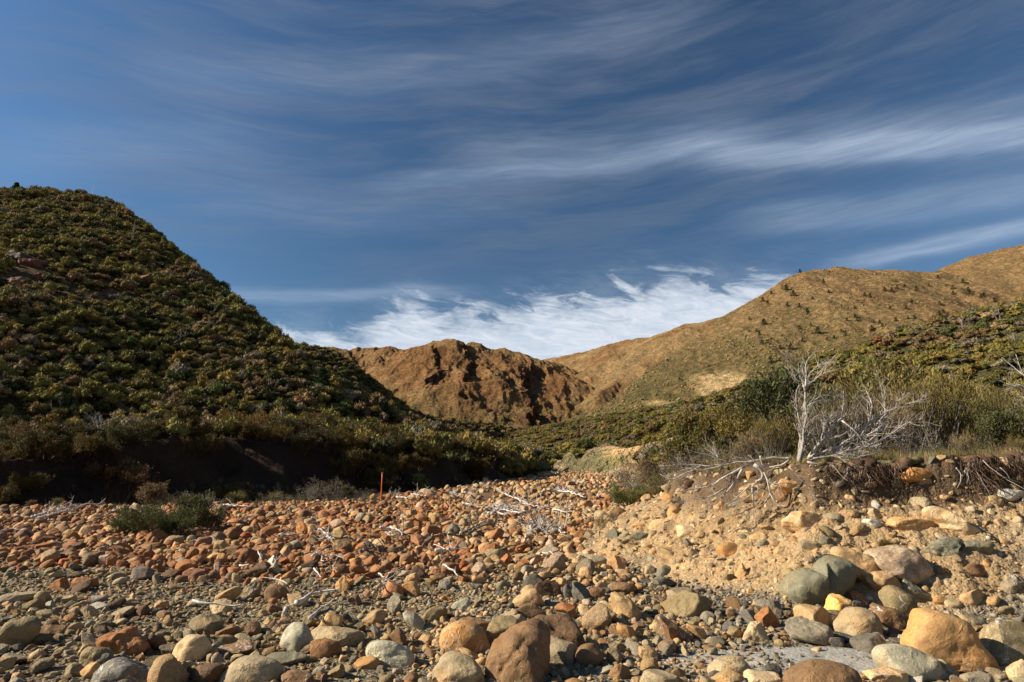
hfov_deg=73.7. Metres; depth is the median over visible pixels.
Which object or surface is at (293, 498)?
shrub
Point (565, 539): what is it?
river stone
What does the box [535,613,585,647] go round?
boulder
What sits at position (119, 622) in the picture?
boulder
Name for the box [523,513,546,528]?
driftwood branch
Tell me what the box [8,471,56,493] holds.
bush
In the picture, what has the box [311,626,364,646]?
boulder
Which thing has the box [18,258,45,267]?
rock outcrop
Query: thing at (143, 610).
river stone
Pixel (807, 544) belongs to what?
boulder
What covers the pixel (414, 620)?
boulder
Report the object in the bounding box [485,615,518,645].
boulder
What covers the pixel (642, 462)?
shrub
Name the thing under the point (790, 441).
bush
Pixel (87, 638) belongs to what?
boulder
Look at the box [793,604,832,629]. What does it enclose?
boulder
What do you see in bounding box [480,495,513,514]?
driftwood branch
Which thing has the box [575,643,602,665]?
boulder
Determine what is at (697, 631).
boulder
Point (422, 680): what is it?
river stone
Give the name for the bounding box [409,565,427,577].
boulder
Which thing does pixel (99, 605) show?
boulder
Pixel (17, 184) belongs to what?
pine tree
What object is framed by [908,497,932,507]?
river stone
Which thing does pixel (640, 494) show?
shrub
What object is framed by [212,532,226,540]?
river stone
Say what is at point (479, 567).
boulder
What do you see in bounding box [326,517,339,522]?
boulder
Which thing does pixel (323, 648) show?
boulder
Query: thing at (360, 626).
river stone
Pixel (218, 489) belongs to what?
bush
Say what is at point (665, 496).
river stone
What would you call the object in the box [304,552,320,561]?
river stone
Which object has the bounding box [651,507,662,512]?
boulder
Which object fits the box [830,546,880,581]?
boulder
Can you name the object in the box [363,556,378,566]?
river stone
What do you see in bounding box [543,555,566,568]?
river stone
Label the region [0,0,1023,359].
sky
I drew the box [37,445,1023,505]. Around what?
grass
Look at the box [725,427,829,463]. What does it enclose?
bush
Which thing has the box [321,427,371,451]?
bush
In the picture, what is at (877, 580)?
boulder
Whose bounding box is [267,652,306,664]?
boulder
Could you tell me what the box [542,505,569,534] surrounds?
driftwood branch
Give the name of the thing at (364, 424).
bush
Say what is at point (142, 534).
river stone
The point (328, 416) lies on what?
bush
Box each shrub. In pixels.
[25,500,36,505]
[50,497,64,504]
[101,509,145,535]
[113,500,196,532]
[135,479,170,505]
[161,491,188,505]
[161,510,198,535]
[172,489,216,529]
[181,505,230,529]
[223,489,248,503]
[250,490,290,502]
[267,491,287,501]
[281,494,311,501]
[295,477,334,501]
[307,476,351,500]
[340,484,357,498]
[353,490,377,500]
[587,512,616,529]
[597,507,623,522]
[606,455,652,490]
[606,481,652,507]
[614,466,667,489]
[624,486,652,501]
[628,456,674,488]
[635,456,671,486]
[639,465,673,493]
[658,433,700,471]
[665,421,734,467]
[667,447,731,471]
[675,400,765,461]
[687,435,751,466]
[700,433,773,463]
[721,424,774,449]
[732,427,765,463]
[738,405,808,444]
[745,409,798,457]
[770,387,873,456]
[781,392,850,455]
[806,366,902,453]
[806,386,872,455]
[816,354,966,451]
[825,384,905,455]
[838,443,861,458]
[861,447,902,456]
[862,381,935,454]
[877,538,892,545]
[879,376,972,454]
[887,370,977,453]
[890,366,980,430]
[898,445,918,454]
[912,382,995,450]
[916,441,958,454]
[937,382,1011,451]
[944,429,975,453]
[949,431,991,451]
[961,379,1023,449]
[964,382,996,396]
[970,411,1023,450]
[972,380,1023,415]
[983,439,1020,453]
[985,405,1023,449]
[1005,432,1023,451]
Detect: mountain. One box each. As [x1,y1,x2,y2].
[316,339,593,428]
[543,317,720,412]
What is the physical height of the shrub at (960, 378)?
4.732 m
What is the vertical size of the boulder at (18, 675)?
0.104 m
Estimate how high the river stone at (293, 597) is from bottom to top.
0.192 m
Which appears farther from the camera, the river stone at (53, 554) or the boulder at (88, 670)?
the river stone at (53, 554)
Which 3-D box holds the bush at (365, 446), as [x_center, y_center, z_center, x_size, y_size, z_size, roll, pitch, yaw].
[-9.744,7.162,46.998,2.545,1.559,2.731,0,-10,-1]
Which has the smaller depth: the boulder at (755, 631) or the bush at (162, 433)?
the boulder at (755, 631)
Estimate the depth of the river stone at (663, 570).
10.03 m
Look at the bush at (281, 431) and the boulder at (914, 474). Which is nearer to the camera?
the boulder at (914, 474)
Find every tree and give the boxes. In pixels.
[11,182,19,187]
[83,411,119,429]
[312,367,332,390]
[378,401,392,416]
[727,356,823,453]
[777,343,847,461]
[806,361,946,462]
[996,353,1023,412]
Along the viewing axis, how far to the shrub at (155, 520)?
14.57 m
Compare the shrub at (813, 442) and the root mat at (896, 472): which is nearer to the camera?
the root mat at (896, 472)
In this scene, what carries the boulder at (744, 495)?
on the ground at (266, 464)
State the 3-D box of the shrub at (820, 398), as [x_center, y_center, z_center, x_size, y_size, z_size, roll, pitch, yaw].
[11.960,3.521,26.673,3.634,3.329,3.719,7,-12,-33]
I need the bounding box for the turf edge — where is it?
[654,451,1023,518]
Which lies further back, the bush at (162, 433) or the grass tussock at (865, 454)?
the bush at (162, 433)
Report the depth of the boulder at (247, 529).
15.77 m
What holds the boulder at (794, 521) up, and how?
on the ground at (266, 464)
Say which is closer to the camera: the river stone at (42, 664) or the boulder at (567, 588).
the river stone at (42, 664)
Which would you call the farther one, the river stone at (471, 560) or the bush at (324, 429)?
the bush at (324, 429)
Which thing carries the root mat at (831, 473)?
on the ground at (266, 464)
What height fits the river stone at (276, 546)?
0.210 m
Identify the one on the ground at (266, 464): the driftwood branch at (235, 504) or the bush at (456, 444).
the bush at (456, 444)
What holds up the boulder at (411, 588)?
on the ground at (266, 464)
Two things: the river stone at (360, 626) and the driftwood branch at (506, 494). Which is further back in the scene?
the driftwood branch at (506, 494)
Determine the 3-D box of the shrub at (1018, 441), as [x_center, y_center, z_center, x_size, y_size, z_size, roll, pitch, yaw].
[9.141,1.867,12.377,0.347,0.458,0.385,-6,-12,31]
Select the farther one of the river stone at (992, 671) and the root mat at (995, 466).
the root mat at (995, 466)
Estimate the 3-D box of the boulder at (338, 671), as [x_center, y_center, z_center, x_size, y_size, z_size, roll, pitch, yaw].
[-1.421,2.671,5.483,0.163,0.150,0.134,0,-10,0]
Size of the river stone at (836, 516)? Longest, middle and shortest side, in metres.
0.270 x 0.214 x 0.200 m
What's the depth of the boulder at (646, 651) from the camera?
5.91 m
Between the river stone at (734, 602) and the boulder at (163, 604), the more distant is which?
the river stone at (734, 602)
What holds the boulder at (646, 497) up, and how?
on the ground at (266, 464)
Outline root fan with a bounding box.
[658,440,824,532]
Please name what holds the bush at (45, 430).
on the ground at (266, 464)
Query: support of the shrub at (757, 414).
on the ground at (266, 464)
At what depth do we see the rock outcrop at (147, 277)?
171.46 m
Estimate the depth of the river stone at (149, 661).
5.69 m
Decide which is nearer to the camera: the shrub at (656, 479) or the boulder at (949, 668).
the boulder at (949, 668)
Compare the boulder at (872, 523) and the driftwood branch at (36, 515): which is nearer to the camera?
the boulder at (872, 523)
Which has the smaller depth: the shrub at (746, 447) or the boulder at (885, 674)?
the boulder at (885, 674)
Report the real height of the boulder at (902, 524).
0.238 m
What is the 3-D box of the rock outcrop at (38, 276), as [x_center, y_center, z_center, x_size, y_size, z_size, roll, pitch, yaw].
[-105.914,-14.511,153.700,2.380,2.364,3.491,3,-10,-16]
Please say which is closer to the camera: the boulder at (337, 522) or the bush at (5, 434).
the boulder at (337, 522)
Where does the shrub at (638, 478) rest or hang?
on the ground at (266, 464)
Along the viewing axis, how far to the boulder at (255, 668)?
5.31 m
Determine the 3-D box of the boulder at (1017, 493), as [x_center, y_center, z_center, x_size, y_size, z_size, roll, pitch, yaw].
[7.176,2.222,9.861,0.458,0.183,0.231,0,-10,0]
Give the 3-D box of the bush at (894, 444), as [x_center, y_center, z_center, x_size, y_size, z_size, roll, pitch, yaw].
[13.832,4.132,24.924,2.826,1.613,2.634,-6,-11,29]
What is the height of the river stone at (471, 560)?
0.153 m
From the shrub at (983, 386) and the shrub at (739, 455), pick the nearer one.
the shrub at (739, 455)
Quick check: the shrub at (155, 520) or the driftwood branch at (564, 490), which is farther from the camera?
the driftwood branch at (564, 490)
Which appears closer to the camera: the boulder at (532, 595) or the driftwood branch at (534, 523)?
the boulder at (532, 595)
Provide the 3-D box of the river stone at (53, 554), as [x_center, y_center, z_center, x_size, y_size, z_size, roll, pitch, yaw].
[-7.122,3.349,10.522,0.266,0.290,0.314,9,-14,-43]
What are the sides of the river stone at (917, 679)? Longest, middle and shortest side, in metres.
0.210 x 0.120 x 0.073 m
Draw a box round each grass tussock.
[643,484,662,494]
[697,459,709,468]
[824,455,834,462]
[859,451,871,457]
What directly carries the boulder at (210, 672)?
on the ground at (266, 464)
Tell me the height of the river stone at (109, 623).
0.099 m
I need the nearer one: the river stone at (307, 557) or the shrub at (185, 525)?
the river stone at (307, 557)
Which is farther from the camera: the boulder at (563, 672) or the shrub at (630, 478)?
the shrub at (630, 478)
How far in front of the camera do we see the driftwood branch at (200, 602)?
7.33 m
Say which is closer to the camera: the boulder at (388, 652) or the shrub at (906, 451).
the boulder at (388, 652)
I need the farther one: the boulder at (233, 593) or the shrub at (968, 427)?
the shrub at (968, 427)
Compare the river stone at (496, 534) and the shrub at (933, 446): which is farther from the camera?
the river stone at (496, 534)
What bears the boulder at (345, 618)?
on the ground at (266, 464)
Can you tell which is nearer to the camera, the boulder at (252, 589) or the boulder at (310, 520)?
the boulder at (252, 589)
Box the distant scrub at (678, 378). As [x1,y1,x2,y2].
[407,267,1015,437]
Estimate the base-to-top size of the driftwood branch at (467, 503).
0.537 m
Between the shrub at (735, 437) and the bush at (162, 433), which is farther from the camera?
the bush at (162, 433)
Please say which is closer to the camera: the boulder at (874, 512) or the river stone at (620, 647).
the river stone at (620, 647)
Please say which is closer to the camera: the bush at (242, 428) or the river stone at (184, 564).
the river stone at (184, 564)
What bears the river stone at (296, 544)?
on the ground at (266, 464)
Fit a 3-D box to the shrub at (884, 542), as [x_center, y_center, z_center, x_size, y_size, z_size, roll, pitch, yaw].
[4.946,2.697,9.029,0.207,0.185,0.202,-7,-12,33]
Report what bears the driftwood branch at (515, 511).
on the ground at (266, 464)
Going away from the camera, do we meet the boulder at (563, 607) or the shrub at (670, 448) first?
the boulder at (563, 607)
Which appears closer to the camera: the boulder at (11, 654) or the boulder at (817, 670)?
the boulder at (817, 670)
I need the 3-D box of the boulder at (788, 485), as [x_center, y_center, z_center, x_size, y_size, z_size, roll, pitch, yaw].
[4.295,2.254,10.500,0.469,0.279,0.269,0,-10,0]
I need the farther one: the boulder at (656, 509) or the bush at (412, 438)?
the bush at (412, 438)
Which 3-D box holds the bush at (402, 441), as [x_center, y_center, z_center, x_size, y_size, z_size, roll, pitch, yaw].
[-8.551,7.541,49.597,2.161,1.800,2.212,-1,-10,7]
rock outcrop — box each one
[5,277,24,285]
[6,250,36,260]
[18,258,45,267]
[34,272,46,279]
[127,280,137,288]
[141,274,152,284]
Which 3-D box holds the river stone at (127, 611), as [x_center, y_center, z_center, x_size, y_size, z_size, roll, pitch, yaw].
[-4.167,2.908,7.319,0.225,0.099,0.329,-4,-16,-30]
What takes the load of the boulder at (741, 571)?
on the ground at (266, 464)
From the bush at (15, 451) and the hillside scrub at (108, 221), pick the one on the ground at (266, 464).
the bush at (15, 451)
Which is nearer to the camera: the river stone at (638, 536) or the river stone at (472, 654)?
the river stone at (472, 654)
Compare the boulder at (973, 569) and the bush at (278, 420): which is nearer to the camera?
the boulder at (973, 569)
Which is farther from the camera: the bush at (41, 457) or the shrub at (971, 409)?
the bush at (41, 457)
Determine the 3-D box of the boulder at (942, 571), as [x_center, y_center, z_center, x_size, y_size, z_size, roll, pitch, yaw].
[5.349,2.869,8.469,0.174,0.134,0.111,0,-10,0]
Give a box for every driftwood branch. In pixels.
[0,526,19,531]
[31,497,105,517]
[34,492,92,519]
[41,501,67,513]
[101,538,128,548]
[192,598,244,605]
[223,499,251,506]
[263,575,287,584]
[270,516,302,539]
[282,603,295,614]
[294,587,337,604]
[308,599,332,619]
[309,540,333,560]
[313,512,337,540]
[313,530,332,540]
[356,522,415,553]
[377,565,405,587]
[379,511,408,534]
[396,494,409,498]
[410,485,429,496]
[422,505,495,545]
[433,533,465,553]
[442,563,457,575]
[448,488,463,496]
[461,497,497,509]
[465,509,509,535]
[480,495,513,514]
[483,501,517,511]
[487,503,545,513]
[494,487,542,503]
[494,500,536,515]
[504,492,537,506]
[514,514,550,541]
[518,507,549,534]
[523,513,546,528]
[527,510,562,533]
[530,516,560,537]
[540,497,552,507]
[541,482,583,496]
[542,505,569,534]
[552,499,571,511]
[564,501,569,527]
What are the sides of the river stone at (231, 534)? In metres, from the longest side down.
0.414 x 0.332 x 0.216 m
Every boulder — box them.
[0,615,40,645]
[2,653,21,656]
[3,671,11,681]
[9,672,24,680]
[34,609,59,617]
[39,625,66,635]
[48,577,69,589]
[64,662,84,676]
[71,577,98,586]
[79,646,113,663]
[80,662,99,677]
[81,633,96,646]
[90,602,108,608]
[91,657,150,681]
[96,625,150,654]
[96,653,113,664]
[98,554,110,564]
[106,555,117,565]
[113,618,127,626]
[130,566,154,579]
[147,634,166,649]
[153,600,168,608]
[159,644,175,654]
[172,634,212,661]
[188,614,223,634]
[189,663,227,681]
[210,598,232,613]
[213,639,253,654]
[214,585,241,600]
[215,624,241,635]
[220,655,284,681]
[235,548,257,556]
[239,580,261,597]
[242,526,252,532]
[244,561,270,576]
[244,620,261,635]
[264,583,287,600]
[267,555,277,564]
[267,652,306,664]
[278,531,296,536]
[279,669,315,681]
[280,622,313,651]
[296,522,306,533]
[304,517,315,523]
[309,638,342,658]
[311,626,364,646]
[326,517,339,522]
[328,519,344,526]
[328,663,345,677]
[335,575,349,590]
[340,613,352,626]
[354,656,380,668]
[362,609,385,623]
[365,640,414,666]
[372,626,382,638]
[383,580,403,596]
[387,595,400,613]
[402,581,420,596]
[403,573,420,581]
[403,611,424,629]
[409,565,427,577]
[418,633,433,643]
[421,605,447,621]
[428,512,442,517]
[432,638,438,646]
[432,651,484,681]
[439,620,489,653]
[451,597,470,608]
[458,616,489,628]
[459,560,468,568]
[471,561,485,572]
[484,530,505,536]
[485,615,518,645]
[485,617,550,681]
[501,553,510,563]
[508,614,526,622]
[512,588,544,606]
[517,603,544,618]
[534,580,560,596]
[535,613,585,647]
[550,577,566,586]
[555,602,577,612]
[558,667,569,677]
[563,584,572,597]
[571,581,589,600]
[573,529,585,536]
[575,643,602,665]
[576,554,606,565]
[589,587,605,598]
[607,556,624,569]
[608,664,631,678]
[609,507,625,519]
[609,581,637,593]
[610,592,642,619]
[616,622,635,637]
[638,645,658,658]
[639,669,678,681]
[640,494,653,500]
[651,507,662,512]
[651,576,676,586]
[655,614,694,640]
[656,546,674,559]
[660,590,712,616]
[676,525,694,537]
[686,623,707,638]
[698,512,707,518]
[707,655,751,674]
[711,669,744,681]
[716,542,737,556]
[735,563,748,577]
[738,483,765,501]
[739,609,755,623]
[742,621,768,641]
[743,669,781,681]
[754,606,779,626]
[775,488,787,501]
[777,554,856,604]
[778,478,797,493]
[781,511,822,531]
[782,659,861,681]
[784,616,833,645]
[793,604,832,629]
[796,540,820,549]
[797,494,806,504]
[824,593,851,610]
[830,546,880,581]
[833,606,883,635]
[849,591,869,604]
[850,632,888,653]
[852,599,862,607]
[861,519,881,527]
[861,667,908,681]
[863,545,932,584]
[865,571,902,590]
[867,508,880,517]
[870,603,908,630]
[871,644,948,681]
[878,585,918,616]
[886,517,935,531]
[899,467,932,481]
[900,608,1000,671]
[901,578,929,598]
[919,536,962,556]
[922,506,981,535]
[932,595,945,604]
[936,567,949,575]
[938,659,959,676]
[955,610,986,625]
[959,540,995,552]
[959,672,992,681]
[960,589,983,604]
[963,563,986,575]
[979,619,1023,665]
[983,596,1000,606]
[996,488,1023,500]
[1000,574,1023,593]
[1005,659,1023,679]
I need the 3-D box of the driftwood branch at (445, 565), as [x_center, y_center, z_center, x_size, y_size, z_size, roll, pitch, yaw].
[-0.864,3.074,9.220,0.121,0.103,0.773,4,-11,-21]
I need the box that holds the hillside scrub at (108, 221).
[0,185,1023,491]
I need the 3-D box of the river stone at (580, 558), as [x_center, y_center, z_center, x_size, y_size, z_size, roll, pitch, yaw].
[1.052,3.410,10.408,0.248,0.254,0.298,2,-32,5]
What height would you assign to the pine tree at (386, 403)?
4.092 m
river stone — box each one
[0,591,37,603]
[0,643,8,653]
[0,656,16,669]
[2,544,18,547]
[14,524,32,531]
[15,657,27,663]
[22,598,45,610]
[30,656,55,673]
[33,634,54,644]
[34,542,56,548]
[37,536,56,543]
[40,548,60,562]
[50,540,61,547]
[56,522,70,533]
[62,529,77,535]
[62,538,78,547]
[71,580,92,593]
[72,542,85,549]
[79,603,98,616]
[82,551,104,565]
[93,621,113,630]
[95,625,108,634]
[110,543,133,551]
[111,606,134,616]
[112,545,127,554]
[117,679,129,681]
[134,604,149,616]
[136,530,149,538]
[142,542,166,549]
[143,655,158,665]
[145,529,167,541]
[147,653,189,681]
[160,569,182,577]
[164,535,184,543]
[175,559,197,571]
[181,662,191,669]
[182,568,205,579]
[194,536,212,547]
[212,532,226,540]
[213,540,229,549]
[224,526,243,534]
[225,546,242,554]
[226,529,240,538]
[238,548,258,562]
[252,543,267,553]
[259,525,279,536]
[266,603,282,612]
[270,543,280,550]
[287,593,308,606]
[290,540,300,549]
[299,614,315,626]
[299,644,309,652]
[301,560,318,568]
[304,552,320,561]
[320,550,341,557]
[332,526,345,537]
[332,536,352,551]
[347,594,361,605]
[352,622,366,630]
[359,550,375,555]
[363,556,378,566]
[370,564,385,573]
[378,546,387,555]
[388,627,406,644]
[397,520,414,527]
[410,533,425,545]
[418,678,430,681]
[423,526,441,533]
[428,551,446,556]
[438,579,453,589]
[445,523,459,534]
[445,543,459,555]
[458,541,467,547]
[459,647,477,659]
[465,557,477,564]
[472,552,486,558]
[478,542,490,552]
[481,543,497,551]
[484,549,509,558]
[487,528,503,539]
[501,609,517,615]
[512,553,524,558]
[516,542,532,550]
[521,573,544,588]
[522,554,541,562]
[534,536,548,544]
[537,544,560,556]
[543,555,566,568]
[550,552,568,561]
[550,635,577,663]
[557,534,574,539]
[558,542,574,548]
[560,536,572,541]
[565,678,582,681]
[573,555,585,562]
[576,558,594,571]
[582,604,611,627]
[605,527,618,539]
[606,648,623,663]
[608,623,621,635]
[608,642,625,652]
[629,532,647,540]
[630,642,639,654]
[637,604,652,609]
[640,657,658,670]
[654,565,670,577]
[658,640,675,652]
[661,492,672,501]
[722,621,733,630]
[726,597,740,609]
[755,599,780,609]
[772,517,783,524]
[822,512,842,520]
[827,609,840,620]
[828,637,844,646]
[833,631,853,643]
[839,510,858,517]
[849,523,866,535]
[888,637,899,643]
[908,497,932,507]
[908,676,923,681]
[918,478,931,484]
[985,667,1005,675]
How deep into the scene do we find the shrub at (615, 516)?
14.71 m
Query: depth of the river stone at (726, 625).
6.91 m
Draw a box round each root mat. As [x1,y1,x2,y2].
[714,471,745,489]
[822,464,849,484]
[828,464,870,494]
[853,464,903,494]
[872,462,909,489]
[932,458,1023,504]
[980,457,1015,484]
[1001,455,1023,480]
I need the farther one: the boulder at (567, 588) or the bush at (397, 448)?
the bush at (397, 448)
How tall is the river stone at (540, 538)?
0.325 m
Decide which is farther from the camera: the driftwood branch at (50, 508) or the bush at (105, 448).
the bush at (105, 448)
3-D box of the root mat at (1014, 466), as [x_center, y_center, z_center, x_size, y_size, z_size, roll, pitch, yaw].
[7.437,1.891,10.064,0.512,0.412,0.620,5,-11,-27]
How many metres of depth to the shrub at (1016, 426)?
13.12 m
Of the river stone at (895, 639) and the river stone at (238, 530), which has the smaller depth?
the river stone at (895, 639)
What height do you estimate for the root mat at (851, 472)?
0.547 m
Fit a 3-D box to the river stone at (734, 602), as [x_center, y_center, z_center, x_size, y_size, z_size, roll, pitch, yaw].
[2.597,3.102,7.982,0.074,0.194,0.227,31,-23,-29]
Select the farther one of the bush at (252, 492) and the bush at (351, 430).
the bush at (351, 430)
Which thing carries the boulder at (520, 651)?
on the ground at (266, 464)
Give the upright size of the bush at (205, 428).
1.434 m
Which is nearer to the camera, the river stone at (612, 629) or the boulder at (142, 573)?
the river stone at (612, 629)
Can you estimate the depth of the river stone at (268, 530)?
15.27 m
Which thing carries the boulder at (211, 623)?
on the ground at (266, 464)
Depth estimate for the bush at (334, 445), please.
43.59 m
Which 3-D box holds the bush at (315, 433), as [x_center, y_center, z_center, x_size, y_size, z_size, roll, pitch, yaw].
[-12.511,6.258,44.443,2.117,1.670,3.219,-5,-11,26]
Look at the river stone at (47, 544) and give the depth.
12.74 m
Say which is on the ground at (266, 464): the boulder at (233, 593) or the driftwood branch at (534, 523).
the boulder at (233, 593)
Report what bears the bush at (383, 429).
on the ground at (266, 464)
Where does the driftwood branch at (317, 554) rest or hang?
on the river stone at (307, 557)
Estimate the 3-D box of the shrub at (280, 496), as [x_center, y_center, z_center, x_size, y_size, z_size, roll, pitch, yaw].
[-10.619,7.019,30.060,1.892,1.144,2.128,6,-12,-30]
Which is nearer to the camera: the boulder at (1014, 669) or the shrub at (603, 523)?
the boulder at (1014, 669)
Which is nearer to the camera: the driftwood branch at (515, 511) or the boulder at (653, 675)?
the boulder at (653, 675)
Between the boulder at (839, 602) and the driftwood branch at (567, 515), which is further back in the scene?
the driftwood branch at (567, 515)
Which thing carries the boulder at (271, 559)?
on the ground at (266, 464)
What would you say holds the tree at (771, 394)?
on the ground at (266, 464)
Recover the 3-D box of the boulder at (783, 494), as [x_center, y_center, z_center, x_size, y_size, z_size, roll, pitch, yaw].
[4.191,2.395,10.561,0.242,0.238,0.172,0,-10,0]
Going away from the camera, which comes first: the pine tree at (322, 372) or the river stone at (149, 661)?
the river stone at (149, 661)
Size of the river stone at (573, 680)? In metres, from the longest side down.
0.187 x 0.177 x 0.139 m
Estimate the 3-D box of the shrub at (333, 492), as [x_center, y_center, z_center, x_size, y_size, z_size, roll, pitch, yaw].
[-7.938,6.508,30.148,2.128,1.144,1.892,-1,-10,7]
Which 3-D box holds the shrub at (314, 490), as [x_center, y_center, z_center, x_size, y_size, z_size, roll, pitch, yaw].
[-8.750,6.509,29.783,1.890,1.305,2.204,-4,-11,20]
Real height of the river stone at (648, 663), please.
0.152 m
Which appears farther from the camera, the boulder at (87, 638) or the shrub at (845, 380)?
the shrub at (845, 380)
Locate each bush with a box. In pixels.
[0,415,22,426]
[0,423,14,431]
[0,431,9,439]
[0,439,22,458]
[0,440,20,459]
[0,441,29,462]
[0,481,23,505]
[8,420,60,438]
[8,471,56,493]
[9,427,67,460]
[12,429,51,458]
[21,420,87,458]
[23,444,50,459]
[27,429,101,462]
[36,421,72,455]
[53,417,107,440]
[72,432,135,460]
[82,455,159,504]
[104,418,165,449]
[136,417,168,439]
[156,405,200,435]
[180,432,227,457]
[183,418,220,436]
[203,416,243,437]
[208,481,252,503]
[219,408,271,439]
[220,410,278,439]
[229,418,256,441]
[233,481,268,501]
[250,418,293,443]
[257,414,294,441]
[269,415,302,443]
[283,432,322,455]
[287,422,319,446]
[297,415,325,434]
[301,425,341,447]
[305,410,337,425]
[308,424,330,446]
[319,433,343,454]
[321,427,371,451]
[327,446,379,477]
[339,423,361,446]
[349,419,381,430]
[353,433,385,455]
[360,465,400,494]
[364,450,417,476]
[370,421,400,434]
[376,434,402,455]
[384,433,407,454]
[397,433,413,454]
[400,451,434,476]
[406,433,432,453]
[450,436,471,452]
[462,456,494,479]
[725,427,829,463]
[773,435,805,454]
[847,438,917,454]
[895,415,987,452]
[940,439,980,450]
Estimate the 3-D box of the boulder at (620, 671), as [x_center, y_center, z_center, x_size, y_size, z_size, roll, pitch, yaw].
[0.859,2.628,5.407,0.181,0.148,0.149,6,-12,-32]
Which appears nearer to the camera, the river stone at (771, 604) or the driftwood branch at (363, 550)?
the river stone at (771, 604)
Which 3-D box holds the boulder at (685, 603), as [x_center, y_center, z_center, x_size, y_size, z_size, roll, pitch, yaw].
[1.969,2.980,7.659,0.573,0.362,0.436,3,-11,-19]
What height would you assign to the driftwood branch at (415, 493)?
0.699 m
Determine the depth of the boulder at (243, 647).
6.09 m
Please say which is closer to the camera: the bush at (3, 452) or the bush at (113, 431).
the bush at (3, 452)
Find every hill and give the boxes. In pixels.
[0,194,403,425]
[303,348,512,440]
[506,267,1017,438]
[514,309,1023,472]
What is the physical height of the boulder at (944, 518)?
0.498 m
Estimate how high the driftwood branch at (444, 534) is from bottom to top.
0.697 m
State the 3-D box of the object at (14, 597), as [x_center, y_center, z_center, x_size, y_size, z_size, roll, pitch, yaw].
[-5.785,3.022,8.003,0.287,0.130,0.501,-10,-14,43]
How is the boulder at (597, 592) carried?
on the ground at (266, 464)
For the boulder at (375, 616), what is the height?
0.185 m
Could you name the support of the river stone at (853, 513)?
on the ground at (266, 464)
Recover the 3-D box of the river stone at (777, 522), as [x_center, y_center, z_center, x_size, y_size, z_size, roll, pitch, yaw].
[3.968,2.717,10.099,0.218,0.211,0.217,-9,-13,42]
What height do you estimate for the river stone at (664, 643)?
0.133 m
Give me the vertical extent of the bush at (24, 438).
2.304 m
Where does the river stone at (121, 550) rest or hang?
on the ground at (266, 464)
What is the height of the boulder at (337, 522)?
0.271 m
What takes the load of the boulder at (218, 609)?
on the ground at (266, 464)
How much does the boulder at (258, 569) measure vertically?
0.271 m
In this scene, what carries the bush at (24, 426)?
on the ground at (266, 464)
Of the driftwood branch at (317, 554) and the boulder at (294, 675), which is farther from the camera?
the driftwood branch at (317, 554)
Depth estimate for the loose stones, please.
9.61 m
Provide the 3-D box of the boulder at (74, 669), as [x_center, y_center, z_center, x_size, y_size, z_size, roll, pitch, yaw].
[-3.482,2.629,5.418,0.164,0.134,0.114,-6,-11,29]
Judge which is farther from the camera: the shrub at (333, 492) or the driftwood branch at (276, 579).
the shrub at (333, 492)
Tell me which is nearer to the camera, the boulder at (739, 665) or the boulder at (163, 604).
the boulder at (739, 665)
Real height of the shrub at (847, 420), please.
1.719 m
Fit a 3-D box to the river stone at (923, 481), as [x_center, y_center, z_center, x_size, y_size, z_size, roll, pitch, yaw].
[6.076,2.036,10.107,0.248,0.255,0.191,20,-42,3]
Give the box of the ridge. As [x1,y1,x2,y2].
[934,244,1023,297]
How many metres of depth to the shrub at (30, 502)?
25.28 m
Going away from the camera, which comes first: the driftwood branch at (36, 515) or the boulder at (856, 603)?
the boulder at (856, 603)
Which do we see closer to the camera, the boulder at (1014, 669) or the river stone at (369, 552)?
the boulder at (1014, 669)
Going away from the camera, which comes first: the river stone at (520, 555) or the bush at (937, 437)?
the river stone at (520, 555)
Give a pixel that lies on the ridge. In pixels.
(1001, 269)
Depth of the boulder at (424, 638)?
6.47 m
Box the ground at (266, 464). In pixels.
[0,434,1023,681]
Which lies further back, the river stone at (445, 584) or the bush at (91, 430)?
the bush at (91, 430)
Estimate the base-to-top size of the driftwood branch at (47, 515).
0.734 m
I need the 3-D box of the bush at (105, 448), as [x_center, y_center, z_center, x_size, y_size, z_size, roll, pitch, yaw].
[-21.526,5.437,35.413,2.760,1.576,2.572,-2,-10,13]
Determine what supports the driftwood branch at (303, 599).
on the loose stones
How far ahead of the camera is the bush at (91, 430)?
38.01 m
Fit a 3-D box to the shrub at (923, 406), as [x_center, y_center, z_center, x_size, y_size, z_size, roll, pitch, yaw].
[9.011,1.483,14.455,1.849,1.982,1.606,9,-13,-41]
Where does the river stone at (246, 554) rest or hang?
on the ground at (266, 464)
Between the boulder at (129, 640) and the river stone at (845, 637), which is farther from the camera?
the river stone at (845, 637)
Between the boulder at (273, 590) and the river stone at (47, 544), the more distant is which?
the river stone at (47, 544)
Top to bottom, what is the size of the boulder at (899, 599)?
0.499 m
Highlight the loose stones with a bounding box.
[0,455,1023,681]
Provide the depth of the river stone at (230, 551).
11.26 m
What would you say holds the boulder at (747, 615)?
on the ground at (266, 464)
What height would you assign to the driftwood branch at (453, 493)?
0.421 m
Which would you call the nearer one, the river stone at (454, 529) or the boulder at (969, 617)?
the boulder at (969, 617)
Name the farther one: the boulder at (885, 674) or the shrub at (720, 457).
the shrub at (720, 457)
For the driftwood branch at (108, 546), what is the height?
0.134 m
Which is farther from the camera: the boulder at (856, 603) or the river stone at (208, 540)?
the river stone at (208, 540)
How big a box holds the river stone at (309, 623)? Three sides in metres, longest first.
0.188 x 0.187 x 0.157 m
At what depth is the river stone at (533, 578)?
8.82 m
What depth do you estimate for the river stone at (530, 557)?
10.75 m
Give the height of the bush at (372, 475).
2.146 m

